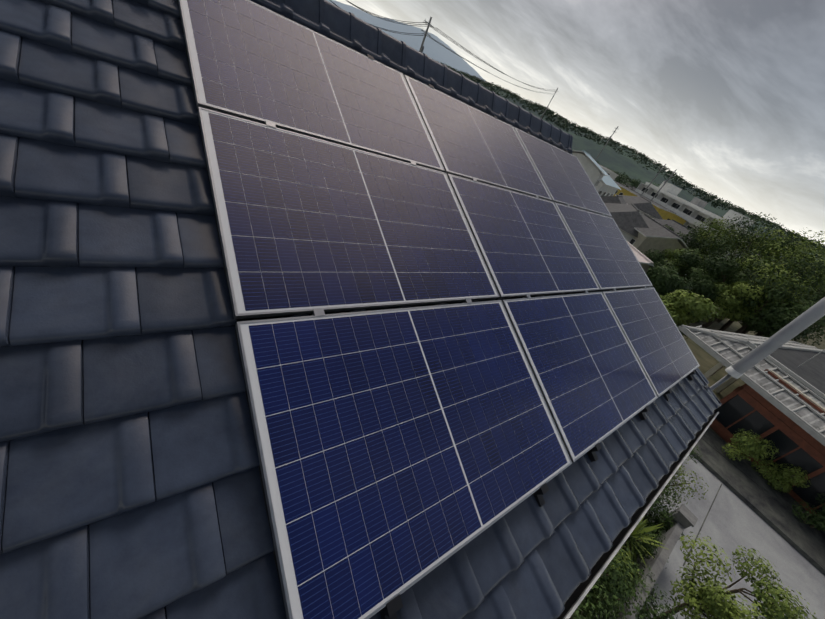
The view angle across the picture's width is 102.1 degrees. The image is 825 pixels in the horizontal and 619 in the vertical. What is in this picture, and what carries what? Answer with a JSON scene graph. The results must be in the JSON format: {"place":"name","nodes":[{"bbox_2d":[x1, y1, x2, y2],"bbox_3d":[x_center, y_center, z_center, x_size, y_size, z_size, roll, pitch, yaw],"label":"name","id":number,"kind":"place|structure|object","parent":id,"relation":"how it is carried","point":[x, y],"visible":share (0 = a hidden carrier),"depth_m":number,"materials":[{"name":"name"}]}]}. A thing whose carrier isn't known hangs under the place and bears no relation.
{"place":"outdoors","nodes":[
{"label":"outdoors","id":0,"kind":"place"},
{"bbox_2d":[327,0,484,80],"bbox_3d":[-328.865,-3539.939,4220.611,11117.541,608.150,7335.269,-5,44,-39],"label":"mountains","id":1,"kind":"structure","parent":0,"point":[434,50],"depth_m":4531.13,"materials":[{"name":"grey stone"}]},
{"bbox_2d":[335,0,824,243],"label":"sky","id":2,"kind":"structure","parent":0,"point":[728,95],"materials":[{"name":"grey"}]},
{"bbox_2d":[556,412,718,618],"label":"gutter","id":3,"kind":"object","parent":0,"point":[576,598],"depth_m":2.28,"materials":[{"name":"white paint"}]},
{"bbox_2d":[14,46,721,550],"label":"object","id":4,"kind":"object","parent":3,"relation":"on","point":[706,386],"visible":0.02,"depth_m":4.30,"materials":[{"name":"tile"}]},
{"bbox_2d":[0,0,720,618],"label":"roof tiles","id":5,"kind":"object","parent":4,"relation":"on","point":[130,484],"visible":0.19,"depth_m":1.22,"materials":[{"name":"ceramic"}]},
{"bbox_2d":[265,54,695,618],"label":"panel mounting","id":6,"kind":"object","parent":5,"relation":"on","point":[391,608],"visible":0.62,"depth_m":1.87,"materials":[{"name":"metal"}]},
{"bbox_2d":[177,0,699,618],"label":"solar panels","id":7,"kind":"object","parent":6,"relation":"on","point":[401,450],"visible":1,"depth_m":1.89,"materials":[{"name":"blue"}]},
{"bbox_2d":[271,0,572,148],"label":"ridge caps","id":8,"kind":"object","parent":4,"relation":"on","point":[350,26],"visible":0.69,"depth_m":3.35,"materials":[{"name":"ceramic"}]},
{"bbox_2d":[467,77,824,263],"bbox_3d":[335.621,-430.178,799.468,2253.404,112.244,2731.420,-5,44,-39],"label":"wooded hills","id":9,"kind":"structure","parent":0,"point":[610,157],"depth_m":821.67,"materials":[{"name":"green plant"}]},
{"bbox_2d":[595,126,618,160],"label":"pole","id":10,"kind":"object","parent":9,"relation":"on","point":[607,142],"visible":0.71,"depth_m":88.70,"materials":[{"name":"metal"}]},
{"bbox_2d":[433,59,824,253],"bbox_3d":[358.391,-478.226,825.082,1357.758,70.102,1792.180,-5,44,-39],"label":"hill canopy trees","id":11,"kind":"object","parent":9,"relation":"on","point":[645,159],"visible":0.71,"depth_m":954.91,"materials":[{"name":"green plant"}]},
{"bbox_2d":[570,265,824,618],"bbox_3d":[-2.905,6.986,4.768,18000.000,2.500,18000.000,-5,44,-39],"label":"ground","id":12,"kind":"structure","parent":0,"point":[707,361],"depth_m":24.34,"materials":[{"name":"green plant"}]},
{"bbox_2d":[419,17,433,52],"bbox_3d":[-0.394,-25.692,38.139,1.846,12.613,0.614,-11,48,-44],"label":"pole","id":13,"kind":"object","parent":12,"relation":"on","point":[422,46],"visible":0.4,"depth_m":35.56,"materials":[{"name":"concrete"}]},
{"bbox_2d":[330,0,554,93],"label":"overhead wires","id":14,"kind":"object","parent":13,"relation":"attached to","point":[437,41],"visible":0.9,"depth_m":36.49,"materials":[{"name":"black"}]},
{"bbox_2d":[573,579,602,615],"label":"garden shrub","id":15,"kind":"object","parent":12,"relation":"on","point":[594,599],"visible":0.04,"depth_m":6.67,"materials":[{"name":"green plant"}]},
{"bbox_2d":[571,578,620,618],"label":"garden shrub","id":16,"kind":"object","parent":12,"relation":"on","point":[579,616],"visible":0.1,"depth_m":5.90,"materials":[{"name":"green plant"}]},
{"bbox_2d":[569,556,645,618],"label":"garden shrub","id":17,"kind":"object","parent":12,"relation":"on","point":[608,607],"visible":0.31,"depth_m":6.51,"materials":[{"name":"green plant"}]},
{"bbox_2d":[592,544,641,610],"bbox_3d":[3.512,5.322,7.265,1.718,2.145,2.066,-5,44,-39],"label":"garden shrub","id":18,"kind":"object","parent":12,"relation":"on","point":[618,580],"visible":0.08,"depth_m":6.48,"materials":[{"name":"green plant"}]},
{"bbox_2d":[601,546,641,591],"bbox_3d":[4.472,6.056,7.774,1.366,1.216,1.419,-5,44,-39],"label":"garden shrub","id":19,"kind":"object","parent":12,"relation":"on","point":[619,568],"visible":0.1,"depth_m":7.56,"materials":[{"name":"green plant"}]},
{"bbox_2d":[608,551,667,618],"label":"garden shrub","id":20,"kind":"object","parent":12,"relation":"on","point":[635,576],"visible":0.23,"depth_m":7.37,"materials":[{"name":"green plant"}]},
{"bbox_2d":[616,521,660,565],"bbox_3d":[5.203,5.666,8.548,1.656,1.523,1.732,-5,44,-39],"label":"garden shrub","id":21,"kind":"object","parent":12,"relation":"on","point":[645,546],"visible":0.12,"depth_m":8.01,"materials":[{"name":"green plant"}]},
{"bbox_2d":[594,504,697,618],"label":"garden wall","id":22,"kind":"structure","parent":12,"relation":"on","point":[685,516],"depth_m":8.05,"materials":[{"name":"concrete"}]},
{"bbox_2d":[625,516,666,571],"bbox_3d":[5.401,5.697,8.296,1.402,1.869,1.613,37,34,16],"label":"yucca plant","id":23,"kind":"object","parent":12,"relation":"on","point":[634,533],"visible":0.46,"depth_m":8.13,"materials":[{"name":"green plant"}]},
{"bbox_2d":[630,521,668,561],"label":"garden shrub","id":24,"kind":"object","parent":12,"relation":"on","point":[651,535],"visible":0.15,"depth_m":8.55,"materials":[{"name":"green plant"}]},
{"bbox_2d":[640,164,665,195],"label":"pole","id":25,"kind":"object","parent":12,"relation":"on","point":[653,179],"visible":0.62,"depth_m":84.77,"materials":[{"name":"metal"}]},
{"bbox_2d":[647,499,660,511],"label":"garden shrub","id":26,"kind":"object","parent":12,"relation":"on","point":[651,507],"depth_m":8.46,"materials":[{"name":"green plant"}]},
{"bbox_2d":[641,248,677,270],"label":"tree","id":27,"kind":"object","parent":12,"relation":"on","point":[655,258],"visible":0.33,"depth_m":31.60,"materials":[{"name":"green plant"}]},
{"bbox_2d":[641,505,683,539],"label":"garden shrub","id":28,"kind":"object","parent":12,"relation":"on","point":[650,520],"visible":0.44,"depth_m":9.21,"materials":[{"name":"green plant"}]},
{"bbox_2d":[645,483,680,529],"bbox_3d":[6.497,5.438,9.612,1.957,1.684,1.296,29,33,4],"label":"garden shrub","id":29,"kind":"object","parent":12,"relation":"on","point":[663,492],"visible":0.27,"depth_m":9.22,"materials":[{"name":"green plant"}]},
{"bbox_2d":[650,169,676,201],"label":"pole","id":30,"kind":"object","parent":12,"relation":"on","point":[663,184],"visible":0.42,"depth_m":74.85,"materials":[{"name":"metal"}]},
{"bbox_2d":[645,264,692,296],"bbox_3d":[17.193,-1.026,23.791,3.586,4.155,3.542,14,35,-18],"label":"tree","id":31,"kind":"object","parent":12,"relation":"on","point":[663,279],"visible":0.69,"depth_m":22.71,"materials":[{"name":"green plant"}]},
{"bbox_2d":[662,248,703,274],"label":"tree","id":32,"kind":"object","parent":12,"relation":"on","point":[668,254],"visible":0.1,"depth_m":35.31,"materials":[{"name":"green plant"}]},
{"bbox_2d":[665,457,708,504],"bbox_3d":[8.275,5.384,10.877,1.390,1.731,1.867,17,34,-15],"label":"garden shrub","id":33,"kind":"object","parent":12,"relation":"on","point":[681,484],"visible":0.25,"depth_m":10.43,"materials":[{"name":"green plant"}]},
{"bbox_2d":[660,289,718,339],"bbox_3d":[16.515,0.548,21.004,3.984,4.250,3.179,-5,44,-39],"label":"tree","id":34,"kind":"object","parent":12,"relation":"on","point":[683,308],"visible":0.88,"depth_m":19.70,"materials":[{"name":"green plant"}]},
{"bbox_2d":[681,445,702,464],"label":"garden shrub","id":35,"kind":"object","parent":12,"relation":"on","point":[691,453],"visible":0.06,"depth_m":11.68,"materials":[{"name":"green plant"}]},
{"bbox_2d":[635,181,758,257],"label":"apartment block","id":36,"kind":"structure","parent":12,"relation":"on","point":[693,211],"depth_m":86.26,"materials":[{"name":"white concrete"}]},
{"bbox_2d":[572,150,822,300],"bbox_3d":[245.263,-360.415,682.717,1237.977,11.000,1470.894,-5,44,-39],"label":"town houses","id":37,"kind":"structure","parent":12,"relation":"on","point":[641,221],"depth_m":43.82,"materials":[{"name":"grey tile"}]},
{"bbox_2d":[572,149,823,292],"bbox_3d":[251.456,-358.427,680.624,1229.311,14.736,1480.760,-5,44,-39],"label":"distant trees","id":38,"kind":"object","parent":12,"relation":"on","point":[622,179],"visible":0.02,"depth_m":224.28,"materials":[{"name":"green plant"}]},
{"bbox_2d":[675,224,727,257],"bbox_3d":[33.484,-6.821,40.467,5.540,7.396,6.272,37,34,16],"label":"tree","id":39,"kind":"object","parent":12,"relation":"on","point":[693,242],"visible":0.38,"depth_m":38.91,"materials":[{"name":"green plant"}]},
{"bbox_2d":[687,266,722,306],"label":"tree","id":40,"kind":"object","parent":12,"relation":"on","point":[705,288],"visible":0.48,"depth_m":29.49,"materials":[{"name":"green plant"}]},
{"bbox_2d":[669,247,741,286],"bbox_3d":[27.664,-3.252,32.882,4.654,5.586,5.497,-5,44,-39],"label":"tree","id":41,"kind":"object","parent":12,"relation":"on","point":[688,257],"visible":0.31,"depth_m":32.23,"materials":[{"name":"green plant"}]},
{"bbox_2d":[683,217,771,281],"bbox_3d":[34.049,-5.385,37.736,7.278,8.535,7.591,31,33,7],"label":"tree","id":42,"kind":"object","parent":12,"relation":"on","point":[722,231],"visible":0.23,"depth_m":36.42,"materials":[{"name":"green plant"}]},
{"bbox_2d":[703,278,767,327],"bbox_3d":[27.922,-0.421,29.320,4.383,5.312,3.789,27,33,0],"label":"tree","id":43,"kind":"object","parent":12,"relation":"on","point":[728,306],"visible":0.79,"depth_m":28.23,"materials":[{"name":"green plant"}]},
{"bbox_2d":[698,251,780,298],"bbox_3d":[29.035,-2.138,30.757,6.208,7.172,5.744,-5,44,-39],"label":"tree","id":44,"kind":"object","parent":12,"relation":"on","point":[722,261],"visible":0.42,"depth_m":29.43,"materials":[{"name":"green plant"}]},
{"bbox_2d":[722,429,779,461],"bbox_3d":[14.105,5.900,14.229,1.776,1.710,1.178,20,33,-10],"label":"lane shrub","id":45,"kind":"object","parent":12,"relation":"on","point":[747,446],"visible":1,"depth_m":13.95,"materials":[{"name":"green plant"}]},
{"bbox_2d":[701,212,824,275],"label":"tree","id":46,"kind":"object","parent":12,"relation":"on","point":[741,234],"visible":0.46,"depth_m":33.45,"materials":[{"name":"green plant"}]},
{"bbox_2d":[710,297,824,389],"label":"service mast","id":47,"kind":"object","parent":12,"relation":"on","point":[814,313],"visible":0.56,"depth_m":3.92,"materials":[{"name":"grey metal"}]},
{"bbox_2d":[716,227,824,322],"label":"tree","id":48,"kind":"object","parent":12,"relation":"on","point":[786,255],"visible":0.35,"depth_m":30.11,"materials":[{"name":"green plant"}]},
{"bbox_2d":[728,279,814,337],"bbox_3d":[28.924,0.502,28.094,5.115,5.975,4.827,33,33,10],"label":"tree","id":49,"kind":"object","parent":12,"relation":"on","point":[753,325],"visible":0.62,"depth_m":26.73,"materials":[{"name":"green plant"}]},
{"bbox_2d":[719,254,824,330],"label":"tree","id":50,"kind":"object","parent":12,"relation":"on","point":[725,326],"visible":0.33,"depth_m":27.34,"materials":[{"name":"green plant"}]},
{"bbox_2d":[728,250,824,345],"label":"tree","id":51,"kind":"object","parent":12,"relation":"on","point":[802,274],"visible":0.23,"depth_m":27.82,"materials":[{"name":"green plant"}]},
{"bbox_2d":[751,457,809,492],"bbox_3d":[15.115,6.769,13.805,1.206,1.621,1.548,-5,44,-39],"label":"lane shrub","id":52,"kind":"object","parent":12,"relation":"on","point":[773,476],"visible":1,"depth_m":13.60,"materials":[{"name":"green plant"}]},
{"bbox_2d":[738,272,824,341],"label":"tree","id":53,"kind":"object","parent":12,"relation":"on","point":[821,323],"visible":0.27,"depth_m":26.23,"materials":[{"name":"green plant"}]},
{"bbox_2d":[792,493,824,532],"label":"lane shrub","id":54,"kind":"object","parent":12,"relation":"on","point":[817,521],"visible":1,"depth_m":12.58,"materials":[{"name":"green plant"}]},
{"bbox_2d":[636,454,824,618],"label":"driveway","id":55,"kind":"structure","parent":0,"point":[729,521],"depth_m":10.98,"materials":[{"name":"concrete"}]},
{"bbox_2d":[595,554,694,618],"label":"shrub","id":56,"kind":"object","parent":55,"relation":"on","point":[654,613],"visible":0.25,"depth_m":6.80,"materials":[{"name":"green plant"}]},
{"bbox_2d":[657,532,819,618],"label":"tree","id":57,"kind":"object","parent":55,"relation":"on","point":[707,599],"visible":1,"depth_m":6.69,"materials":[{"name":"green plant"}]},
{"bbox_2d":[678,325,824,513],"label":"neighbour house","id":58,"kind":"structure","parent":0,"point":[778,397],"depth_m":14.69,"materials":[{"name":"metal"}]},
{"bbox_2d":[691,428,824,575],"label":"lane apron","id":59,"kind":"object","parent":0,"point":[750,487],"visible":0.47,"depth_m":13.12,"materials":[{"name":"concrete"}]}
]}

